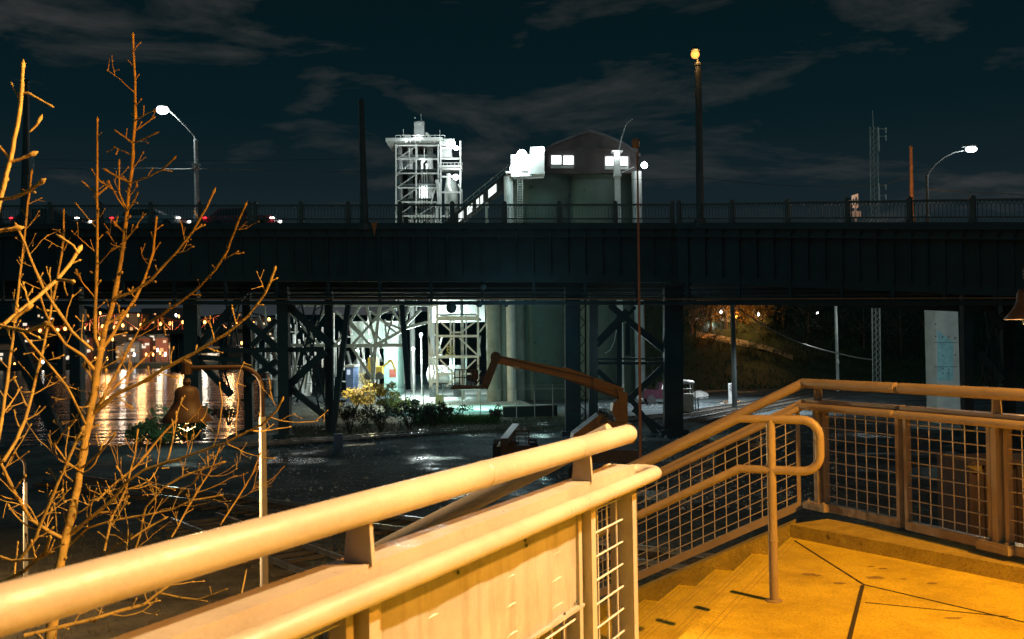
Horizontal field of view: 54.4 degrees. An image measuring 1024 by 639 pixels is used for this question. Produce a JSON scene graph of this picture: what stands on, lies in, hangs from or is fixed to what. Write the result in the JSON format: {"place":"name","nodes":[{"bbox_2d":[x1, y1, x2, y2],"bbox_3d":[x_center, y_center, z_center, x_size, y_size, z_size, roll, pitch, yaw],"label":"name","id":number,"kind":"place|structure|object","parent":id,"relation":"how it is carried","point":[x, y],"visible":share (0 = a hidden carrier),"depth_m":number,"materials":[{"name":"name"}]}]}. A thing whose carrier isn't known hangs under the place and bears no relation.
{"place":"outdoors","nodes":[
{"label":"outdoors","id":0,"kind":"place"},
{"bbox_2d":[0,312,299,371],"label":"river bridge","id":1,"kind":"structure","parent":0,"point":[176,340],"depth_m":344.89,"materials":[{"name":"red paint"}]},
{"bbox_2d":[0,365,302,446],"bbox_3d":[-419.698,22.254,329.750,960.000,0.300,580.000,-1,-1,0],"label":"water","id":2,"kind":"structure","parent":0,"point":[143,399],"depth_m":149.29,"materials":[{"name":"black liquid"}]},
{"bbox_2d":[0,529,390,638],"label":"lawn","id":3,"kind":"structure","parent":0,"point":[9,538],"depth_m":23.21,"materials":[{"name":"green plant"}]},
{"bbox_2d":[0,454,28,576],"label":"park lamp","id":4,"kind":"object","parent":3,"relation":"on","point":[25,520],"visible":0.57,"depth_m":21.89,"materials":[{"name":"beige metal"}]},
{"bbox_2d":[0,33,327,638],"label":"bare shrub","id":5,"kind":"object","parent":3,"relation":"on","point":[53,627],"visible":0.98,"depth_m":6.10,"materials":[{"name":"orange plant"}]},
{"bbox_2d":[159,359,268,585],"bbox_3d":[-4.710,3.318,15.937,1.790,5.372,0.840,-1,-1,0],"label":"park lamp","id":6,"kind":"object","parent":3,"relation":"on","point":[191,403],"visible":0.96,"depth_m":15.90,"materials":[{"name":"black"}]},
{"bbox_2d":[0,305,485,369],"bbox_3d":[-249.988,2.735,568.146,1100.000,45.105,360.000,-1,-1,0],"label":"bank","id":7,"kind":"structure","parent":0,"point":[31,314],"depth_m":570.23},
{"bbox_2d":[0,350,16,364],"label":"waterfront building","id":8,"kind":"structure","parent":7,"relation":"on","point":[4,355],"depth_m":394.85,"materials":[{"name":"black"}]},
{"bbox_2d":[18,320,55,361],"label":"waterfront building","id":9,"kind":"structure","parent":7,"relation":"on","point":[49,350],"depth_m":440.13,"materials":[{"name":"black"}]},
{"bbox_2d":[36,311,64,357],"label":"waterfront building","id":10,"kind":"structure","parent":7,"relation":"on","point":[54,315],"depth_m":470.24,"materials":[{"name":"black"}]},
{"bbox_2d":[93,342,115,362],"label":"waterfront building","id":11,"kind":"structure","parent":7,"relation":"on","point":[106,354],"depth_m":402.94,"materials":[{"name":"black"}]},
{"bbox_2d":[97,313,149,360],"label":"waterfront building","id":12,"kind":"structure","parent":7,"relation":"on","point":[121,339],"depth_m":430.09,"materials":[{"name":"black"}]},
{"bbox_2d":[123,342,142,361],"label":"waterfront building","id":13,"kind":"structure","parent":7,"relation":"on","point":[137,348],"depth_m":397.87,"materials":[{"name":"black"}]},
{"bbox_2d":[138,336,153,361],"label":"waterfront building","id":14,"kind":"structure","parent":7,"relation":"on","point":[147,345],"depth_m":400.94,"materials":[{"name":"black"}]},
{"bbox_2d":[140,308,182,329],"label":"waterfront building","id":15,"kind":"structure","parent":7,"relation":"on","point":[171,313],"depth_m":470.17,"materials":[{"name":"black"}]},
{"bbox_2d":[156,336,169,361],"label":"waterfront building","id":16,"kind":"structure","parent":7,"relation":"on","point":[162,344],"depth_m":397.89,"materials":[{"name":"red brick"}]},
{"bbox_2d":[223,322,242,357],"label":"waterfront building","id":17,"kind":"structure","parent":7,"relation":"on","point":[240,335],"depth_m":429.94,"materials":[{"name":"black"}]},
{"bbox_2d":[252,318,276,359],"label":"waterfront building","id":18,"kind":"structure","parent":7,"relation":"on","point":[271,335],"depth_m":419.98,"materials":[{"name":"black"}]},
{"bbox_2d":[333,433,342,450],"bbox_3d":[-9.048,6.372,51.825,0.480,0.882,0.480,-1,-1,0],"label":"blue barrel","id":19,"kind":"object","parent":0,"point":[338,441],"visible":1,"depth_m":51.62,"materials":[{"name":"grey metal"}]},
{"bbox_2d":[386,117,462,389],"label":"process tower","id":20,"kind":"structure","parent":0,"point":[416,154],"depth_m":113.20,"materials":[{"name":"white metal"}]},
{"bbox_2d":[0,352,1023,602],"bbox_3d":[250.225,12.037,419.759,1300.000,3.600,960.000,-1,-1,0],"label":"ground","id":21,"kind":"structure","parent":0,"point":[324,474],"depth_m":43.86,"materials":[{"name":"wet asphalt"}]},
{"bbox_2d":[0,59,82,582],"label":"bare shrub","id":22,"kind":"object","parent":21,"relation":"on","point":[19,312],"visible":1,"depth_m":3.71,"materials":[{"name":"orange plant"}]},
{"bbox_2d":[124,420,167,446],"bbox_3d":[-20.230,6.293,55.088,2.081,1.573,2.700,0,-1,-31],"label":"bush","id":23,"kind":"object","parent":21,"relation":"on","point":[130,432],"visible":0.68,"depth_m":54.90,"materials":[{"name":"green plant"}]},
{"bbox_2d":[132,405,184,445],"bbox_3d":[-19.449,5.850,55.145,2.894,2.462,2.555,-1,-1,0],"label":"bush","id":24,"kind":"object","parent":21,"relation":"on","point":[157,419],"visible":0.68,"depth_m":55.09,"materials":[{"name":"green plant"}]},
{"bbox_2d":[162,403,212,441],"bbox_3d":[-18.723,5.978,57.341,2.708,2.250,2.006,-1,-1,0],"label":"bush","id":25,"kind":"object","parent":21,"relation":"on","point":[202,425],"visible":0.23,"depth_m":57.54,"materials":[{"name":"green plant"}]},
{"bbox_2d":[210,396,243,425],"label":"bush","id":26,"kind":"object","parent":21,"relation":"on","point":[226,412],"visible":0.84,"depth_m":68.47,"materials":[{"name":"green plant"}]},
{"bbox_2d":[156,512,343,578],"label":"railway track","id":27,"kind":"structure","parent":21,"relation":"on","point":[189,526],"depth_m":26.46,"materials":[{"name":"grey metal"}]},
{"bbox_2d":[254,313,383,396],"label":"pipe plant","id":28,"kind":"object","parent":21,"relation":"on","point":[307,391],"visible":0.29,"depth_m":103.00,"materials":[{"name":"grey metal"}]},
{"bbox_2d":[257,300,431,392],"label":"truss bridge","id":29,"kind":"structure","parent":21,"relation":"on","point":[375,336],"depth_m":95.87,"materials":[{"name":"metal"}]},
{"bbox_2d":[344,364,359,400],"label":"site cabin","id":30,"kind":"object","parent":21,"relation":"on","point":[352,376],"visible":0.86,"depth_m":94.92,"materials":[{"name":"blue paint"}]},
{"bbox_2d":[339,382,382,408],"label":"bush","id":31,"kind":"object","parent":21,"relation":"on","point":[360,393],"visible":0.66,"depth_m":83.28,"materials":[{"name":"yellow plant"}]},
{"bbox_2d":[32,476,712,575],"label":"railway track","id":32,"kind":"structure","parent":21,"relation":"on","point":[165,493],"depth_m":34.42,"materials":[{"name":"metal"}]},
{"bbox_2d":[344,399,402,432],"bbox_3d":[-8.390,5.913,60.541,3.691,2.176,1.947,-1,-1,0],"label":"shrub","id":33,"kind":"object","parent":21,"relation":"on","point":[382,417],"visible":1,"depth_m":60.40,"materials":[{"name":"green plant"}]},
{"bbox_2d":[350,381,410,410],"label":"bush","id":34,"kind":"object","parent":21,"relation":"on","point":[394,394],"visible":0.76,"depth_m":79.35,"materials":[{"name":"green plant"}]},
{"bbox_2d":[364,358,396,379],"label":"yellow loader","id":35,"kind":"object","parent":21,"relation":"on","point":[379,373],"visible":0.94,"depth_m":96.33,"materials":[{"name":"metal"}]},
{"bbox_2d":[382,347,403,396],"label":"silo","id":36,"kind":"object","parent":21,"relation":"on","point":[394,355],"depth_m":101.95,"materials":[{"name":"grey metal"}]},
{"bbox_2d":[351,321,401,347],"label":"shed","id":37,"kind":"structure","parent":36,"relation":"on","point":[381,335],"depth_m":103.99,"materials":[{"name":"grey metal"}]},
{"bbox_2d":[286,411,564,438],"bbox_3d":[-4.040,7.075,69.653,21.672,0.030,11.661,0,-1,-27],"label":"verge","id":38,"kind":"structure","parent":21,"relation":"on","point":[561,413],"depth_m":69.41,"materials":[{"name":"green plant"}]},
{"bbox_2d":[328,400,376,433],"bbox_3d":[-9.713,5.834,60.605,2.804,2.373,2.004,-1,-1,0],"label":"shrub","id":39,"kind":"object","parent":38,"relation":"on","point":[349,411],"visible":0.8,"depth_m":60.34,"materials":[{"name":"green plant"}]},
{"bbox_2d":[393,396,433,429],"bbox_3d":[-6.390,5.912,62.772,2.557,2.204,2.545,0,-1,-22],"label":"shrub","id":40,"kind":"object","parent":38,"relation":"on","point":[412,410],"visible":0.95,"depth_m":62.57,"materials":[{"name":"green plant"}]},
{"bbox_2d":[420,400,453,427],"bbox_3d":[-4.875,6.114,64.120,2.189,1.811,1.641,0,-1,-24],"label":"shrub","id":41,"kind":"object","parent":38,"relation":"on","point":[443,408],"visible":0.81,"depth_m":64.00,"materials":[{"name":"green plant"}]},
{"bbox_2d":[433,404,472,421],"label":"bush","id":42,"kind":"object","parent":38,"relation":"on","point":[454,414],"visible":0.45,"depth_m":67.13,"materials":[{"name":"green plant"}]},
{"bbox_2d":[414,412,499,424],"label":"green weeds","id":43,"kind":"object","parent":38,"relation":"on","point":[480,418],"visible":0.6,"depth_m":66.69,"materials":[{"name":"green plant"}]},
{"bbox_2d":[369,383,564,417],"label":"chain fence","id":44,"kind":"object","parent":38,"relation":"on","point":[498,389],"visible":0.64,"depth_m":71.22,"materials":[{"name":"grey metal"}]},
{"bbox_2d":[399,374,528,410],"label":"yard slab","id":45,"kind":"structure","parent":21,"relation":"on","point":[470,398],"depth_m":97.39,"materials":[{"name":"concrete"}]},
{"bbox_2d":[426,365,464,396],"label":"tank car","id":46,"kind":"object","parent":45,"relation":"on","point":[444,380],"visible":0.53,"depth_m":99.10,"materials":[{"name":"white paint"}]},
{"bbox_2d":[427,300,485,400],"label":"loading frame","id":47,"kind":"object","parent":45,"relation":"on","point":[441,314],"visible":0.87,"depth_m":93.95,"materials":[{"name":"white paint"}]},
{"bbox_2d":[444,164,514,399],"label":"conveyor gallery","id":48,"kind":"object","parent":45,"relation":"on","point":[494,190],"visible":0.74,"depth_m":93.25,"materials":[{"name":"grey metal"}]},
{"bbox_2d":[0,195,1023,450],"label":"road bridge","id":49,"kind":"structure","parent":21,"relation":"on","point":[968,269],"depth_m":58.05,"materials":[{"name":"metal"}]},
{"bbox_2d":[16,79,33,228],"bbox_3d":[-29.174,-9.912,59.645,0.999,9.032,0.976,0,-1,-22],"label":"trolley pole","id":50,"kind":"object","parent":49,"relation":"on","point":[25,175],"visible":0.77,"depth_m":59.48,"materials":[{"name":"metal"}]},
{"bbox_2d":[10,208,91,222],"bbox_3d":[-29.527,-6.328,63.750,4.575,1.412,1.811,-1,-1,4],"label":"car","id":51,"kind":"object","parent":49,"relation":"on","point":[58,213],"visible":0.12,"depth_m":62.91,"materials":[{"name":"paint"}]},
{"bbox_2d":[111,208,190,222],"bbox_3d":[-22.991,-6.292,63.330,4.575,1.412,1.811,-1,-1,4],"label":"car","id":52,"kind":"object","parent":49,"relation":"on","point":[133,213],"visible":0.23,"depth_m":62.50,"materials":[{"name":"black metal"}]},
{"bbox_2d":[156,104,200,220],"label":"street lamp","id":53,"kind":"object","parent":49,"relation":"on","point":[162,109],"visible":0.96,"depth_m":65.75,"materials":[{"name":"metal"}]},
{"bbox_2d":[204,208,281,222],"bbox_3d":[-17.038,-6.259,62.948,4.575,1.412,1.811,-1,-1,4],"label":"car","id":54,"kind":"object","parent":49,"relation":"on","point":[217,213],"visible":0.26,"depth_m":62.13,"materials":[{"name":"black paint"}]},
{"bbox_2d":[358,99,376,234],"bbox_3d":[-8.466,-8.908,58.221,1.246,8.113,0.769,-1,-1,22],"label":"trolley pole","id":55,"kind":"object","parent":49,"relation":"on","point":[364,222],"visible":0.99,"depth_m":58.14,"materials":[{"name":"metal"}]},
{"bbox_2d":[691,47,706,226],"bbox_3d":[10.536,-10.292,56.211,0.684,10.223,0.688,-1,-1,22],"label":"street lamp","id":56,"kind":"object","parent":49,"relation":"on","point":[699,219],"visible":0.96,"depth_m":56.06,"materials":[{"name":"metal"}]},
{"bbox_2d":[737,307,871,359],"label":"overhead wire","id":57,"kind":"object","parent":49,"relation":"hanging from","point":[800,342],"visible":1,"depth_m":69.54,"materials":[{"name":"grey metal"}]},
{"bbox_2d":[909,145,913,215],"bbox_3d":[21.913,-7.432,54.630,0.325,4.287,0.325,0,-1,-22],"label":"wooden pole","id":58,"kind":"object","parent":49,"relation":"on","point":[911,172],"visible":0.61,"depth_m":54.58,"materials":[{"name":"brown wood"}]},
{"bbox_2d":[925,145,976,221],"bbox_3d":[24.766,-7.640,56.164,3.010,4.363,0.480,-1,-1,0],"label":"street lamp","id":59,"kind":"object","parent":49,"relation":"on","point":[971,148],"visible":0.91,"depth_m":56.10,"materials":[{"name":"metal"}]},
{"bbox_2d":[493,424,537,457],"bbox_3d":[0.150,5.757,46.206,2.060,1.586,3.270,-1,-1,0],"label":"telehandler","id":60,"kind":"object","parent":21,"relation":"on","point":[507,443],"visible":0.82,"depth_m":45.19,"materials":[{"name":"brown paint"}]},
{"bbox_2d":[502,404,557,416],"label":"wall","id":61,"kind":"structure","parent":21,"relation":"on","point":[528,410],"depth_m":72.19,"materials":[{"name":"concrete"}]},
{"bbox_2d":[226,389,834,448],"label":"railway track","id":62,"kind":"structure","parent":21,"relation":"on","point":[419,433],"depth_m":60.53,"materials":[{"name":"grey metal"}]},
{"bbox_2d":[450,352,637,477],"bbox_3d":[1.256,3.778,37.930,7.102,5.154,2.120,-1,-1,0],"label":"boom lift","id":63,"kind":"object","parent":21,"relation":"on","point":[625,455],"visible":0.73,"depth_m":37.70,"materials":[{"name":"orange paint"}]},
{"bbox_2d":[266,402,839,509],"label":"gravel stones","id":64,"kind":"object","parent":21,"relation":"on","point":[566,473],"visible":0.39,"depth_m":42.56,"materials":[{"name":"grey gravel"}]},
{"bbox_2d":[486,119,647,401],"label":"silo house","id":65,"kind":"structure","parent":21,"relation":"on","point":[534,333],"depth_m":92.30,"materials":[{"name":"concrete"}]},
{"bbox_2d":[632,138,641,457],"bbox_3d":[3.441,-0.247,27.010,0.220,9.347,0.209,-1,-1,0],"label":"slim lamp pole","id":66,"kind":"object","parent":21,"relation":"on","point":[635,143],"visible":0.93,"depth_m":26.98,"materials":[{"name":"orange metal"}]},
{"bbox_2d":[641,382,683,403],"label":"pickup truck","id":67,"kind":"object","parent":21,"relation":"on","point":[650,396],"visible":0.5,"depth_m":83.89,"materials":[{"name":"red paint"}]},
{"bbox_2d":[683,380,698,411],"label":"booth","id":68,"kind":"object","parent":21,"relation":"on","point":[688,398],"visible":0.56,"depth_m":73.34,"materials":[{"name":"grey metal"}]},
{"bbox_2d":[709,434,752,465],"bbox_3d":[9.594,5.751,43.888,1.650,1.200,1.650,-1,-1,0],"label":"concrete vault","id":69,"kind":"object","parent":21,"relation":"on","point":[732,454],"visible":0.54,"depth_m":43.14,"materials":[{"name":"concrete"}]},
{"bbox_2d":[730,305,737,406],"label":"utility pole","id":70,"kind":"object","parent":21,"relation":"on","point":[733,362],"visible":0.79,"depth_m":73.81,"materials":[{"name":"metal"}]},
{"bbox_2d":[683,391,874,421],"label":"railway track","id":71,"kind":"structure","parent":21,"relation":"on","point":[713,417],"depth_m":77.85,"materials":[{"name":"grey metal"}]},
{"bbox_2d":[834,306,839,390],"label":"utility pole","id":72,"kind":"object","parent":21,"relation":"on","point":[836,342],"visible":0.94,"depth_m":91.86,"materials":[{"name":"grey metal"}]},
{"bbox_2d":[870,110,886,381],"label":"lattice mast","id":73,"kind":"object","parent":21,"relation":"on","point":[878,190],"visible":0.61,"depth_m":96.27,"materials":[{"name":"grey metal"}]},
{"bbox_2d":[937,453,1023,543],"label":"rusty skip","id":74,"kind":"object","parent":21,"relation":"on","point":[960,490],"visible":0.49,"depth_m":24.02,"materials":[{"name":"paint"}]},
{"bbox_2d":[1003,268,1023,324],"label":"park lamp","id":75,"kind":"object","parent":21,"relation":"on","point":[1016,312],"visible":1,"depth_m":20.91,"materials":[{"name":"black metal"}]},
{"bbox_2d":[0,0,1023,316],"label":"sky","id":76,"kind":"structure","parent":0,"point":[791,89],"materials":[{"name":"black"}]},
{"bbox_2d":[597,554,768,638],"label":"stairs","id":77,"kind":"structure","parent":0,"point":[672,623],"depth_m":7.09,"materials":[{"name":"concrete"}]},
{"bbox_2d":[305,424,611,638],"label":"guardrail","id":78,"kind":"object","parent":77,"relation":"on","point":[471,502],"visible":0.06,"depth_m":4.52,"materials":[{"name":"metal"}]},
{"bbox_2d":[539,519,795,638],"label":"kerb stringer","id":79,"kind":"object","parent":77,"relation":"on","point":[733,558],"visible":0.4,"depth_m":8.06,"materials":[{"name":"concrete"}]},
{"bbox_2d":[561,415,824,638],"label":"stair handrail","id":80,"kind":"object","parent":77,"relation":"on","point":[771,469],"visible":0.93,"depth_m":5.89,"materials":[{"name":"metal"}]},
{"bbox_2d":[595,379,802,596],"bbox_3d":[0.477,2.249,9.243,4.436,3.402,0.159,-1,-1,26],"label":"guardrail","id":81,"kind":"object","parent":77,"relation":"on","point":[739,434],"visible":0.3,"depth_m":8.60,"materials":[{"name":"metal"}]},
{"bbox_2d":[600,539,797,638],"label":"stairs grooves","id":82,"kind":"object","parent":77,"relation":"on","point":[704,602],"visible":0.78,"depth_m":6.64,"materials":[{"name":"concrete"}]},
{"bbox_2d":[696,331,792,358],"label":"path","id":83,"kind":"structure","parent":0,"point":[745,342],"depth_m":118.31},
{"bbox_2d":[644,300,1023,390],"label":"hillside","id":84,"kind":"structure","parent":0,"point":[655,313],"depth_m":119.03,"materials":[{"name":"green plant"}]},
{"bbox_2d":[683,300,717,334],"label":"hill tree","id":85,"kind":"object","parent":84,"relation":"on","point":[692,316],"visible":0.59,"depth_m":120.12,"materials":[{"name":"green plant"}]},
{"bbox_2d":[686,300,723,330],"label":"hill tree","id":86,"kind":"object","parent":84,"relation":"on","point":[711,312],"visible":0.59,"depth_m":121.30,"materials":[{"name":"green plant"}]},
{"bbox_2d":[709,305,748,328],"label":"hill tree","id":87,"kind":"object","parent":84,"relation":"on","point":[727,315],"visible":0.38,"depth_m":121.30,"materials":[{"name":"brown plant"}]},
{"bbox_2d":[738,305,770,324],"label":"hill tree","id":88,"kind":"object","parent":84,"relation":"on","point":[752,309],"visible":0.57,"depth_m":122.30,"materials":[{"name":"green plant"}]},
{"bbox_2d":[742,305,787,328],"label":"hill tree","id":89,"kind":"object","parent":84,"relation":"on","point":[766,310],"visible":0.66,"depth_m":121.93,"materials":[{"name":"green plant"}]},
{"bbox_2d":[751,344,800,359],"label":"scrub","id":90,"kind":"object","parent":84,"relation":"on","point":[780,351],"visible":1,"depth_m":114.82,"materials":[{"name":"green plant"}]},
{"bbox_2d":[761,305,824,327],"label":"hill tree","id":91,"kind":"object","parent":84,"relation":"on","point":[783,312],"visible":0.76,"depth_m":122.97,"materials":[{"name":"green plant"}]},
{"bbox_2d":[783,345,827,361],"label":"scrub","id":92,"kind":"object","parent":84,"relation":"on","point":[800,356],"visible":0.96,"depth_m":115.06,"materials":[{"name":"green plant"}]},
{"bbox_2d":[785,305,833,332],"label":"hill tree","id":93,"kind":"object","parent":84,"relation":"on","point":[807,322],"visible":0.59,"depth_m":122.98,"materials":[{"name":"green plant"}]},
{"bbox_2d":[801,305,864,337],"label":"hill tree","id":94,"kind":"object","parent":84,"relation":"on","point":[841,313],"visible":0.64,"depth_m":122.66,"materials":[{"name":"green plant"}]},
{"bbox_2d":[827,307,892,348],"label":"hill tree","id":95,"kind":"object","parent":84,"relation":"on","point":[864,336],"visible":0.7,"depth_m":120.80,"materials":[{"name":"green plant"}]},
{"bbox_2d":[860,308,924,356],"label":"hill tree","id":96,"kind":"object","parent":84,"relation":"on","point":[901,351],"visible":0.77,"depth_m":119.12,"materials":[{"name":"green plant"}]},
{"bbox_2d":[896,309,925,359],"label":"hill tree","id":97,"kind":"object","parent":84,"relation":"on","point":[922,323],"visible":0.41,"depth_m":118.25,"materials":[{"name":"green plant"}]},
{"bbox_2d":[678,537,1023,638],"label":"landing","id":98,"kind":"object","parent":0,"point":[823,605],"visible":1,"depth_m":5.82,"materials":[{"name":"concrete"}]},
{"bbox_2d":[0,424,661,638],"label":"guardrail","id":99,"kind":"object","parent":98,"relation":"on","point":[522,567],"visible":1,"depth_m":2.63,"materials":[{"name":"metal"}]},
{"bbox_2d":[802,566,961,618],"bbox_3d":[2.424,1.656,6.118,0.611,0.001,1.224,0,-1,-24],"label":"landing stain","id":100,"kind":"object","parent":98,"relation":"on","point":[871,577],"visible":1,"depth_m":6.39,"materials":[{"name":"brown"}]},
{"bbox_2d":[790,519,1023,583],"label":"kerb","id":101,"kind":"structure","parent":98,"relation":"on","point":[947,554],"depth_m":6.95,"materials":[{"name":"concrete"}]},
{"bbox_2d":[796,378,905,527],"bbox_3d":[2.665,1.015,7.834,0.189,1.072,1.057,0,-1,-23],"label":"guardrail","id":102,"kind":"object","parent":101,"relation":"on","point":[818,406],"visible":0.9,"depth_m":7.79,"materials":[{"name":"metal"}]},
{"bbox_2d":[893,383,1023,557],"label":"guardrail","id":103,"kind":"object","parent":101,"relation":"on","point":[997,424],"visible":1,"depth_m":6.59,"materials":[{"name":"metal"}]},
{"bbox_2d":[794,540,1023,638],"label":"landing joint","id":104,"kind":"object","parent":98,"relation":"on","point":[853,621],"visible":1,"depth_m":5.74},
{"bbox_2d":[684,383,1023,404],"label":"road","id":105,"kind":"structure","parent":0,"point":[1019,386],"depth_m":100.73,"materials":[{"name":"grey asphalt"}]},
{"bbox_2d":[924,310,960,422],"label":"concrete pier","id":106,"kind":"structure","parent":0,"point":[942,346],"depth_m":61.98,"materials":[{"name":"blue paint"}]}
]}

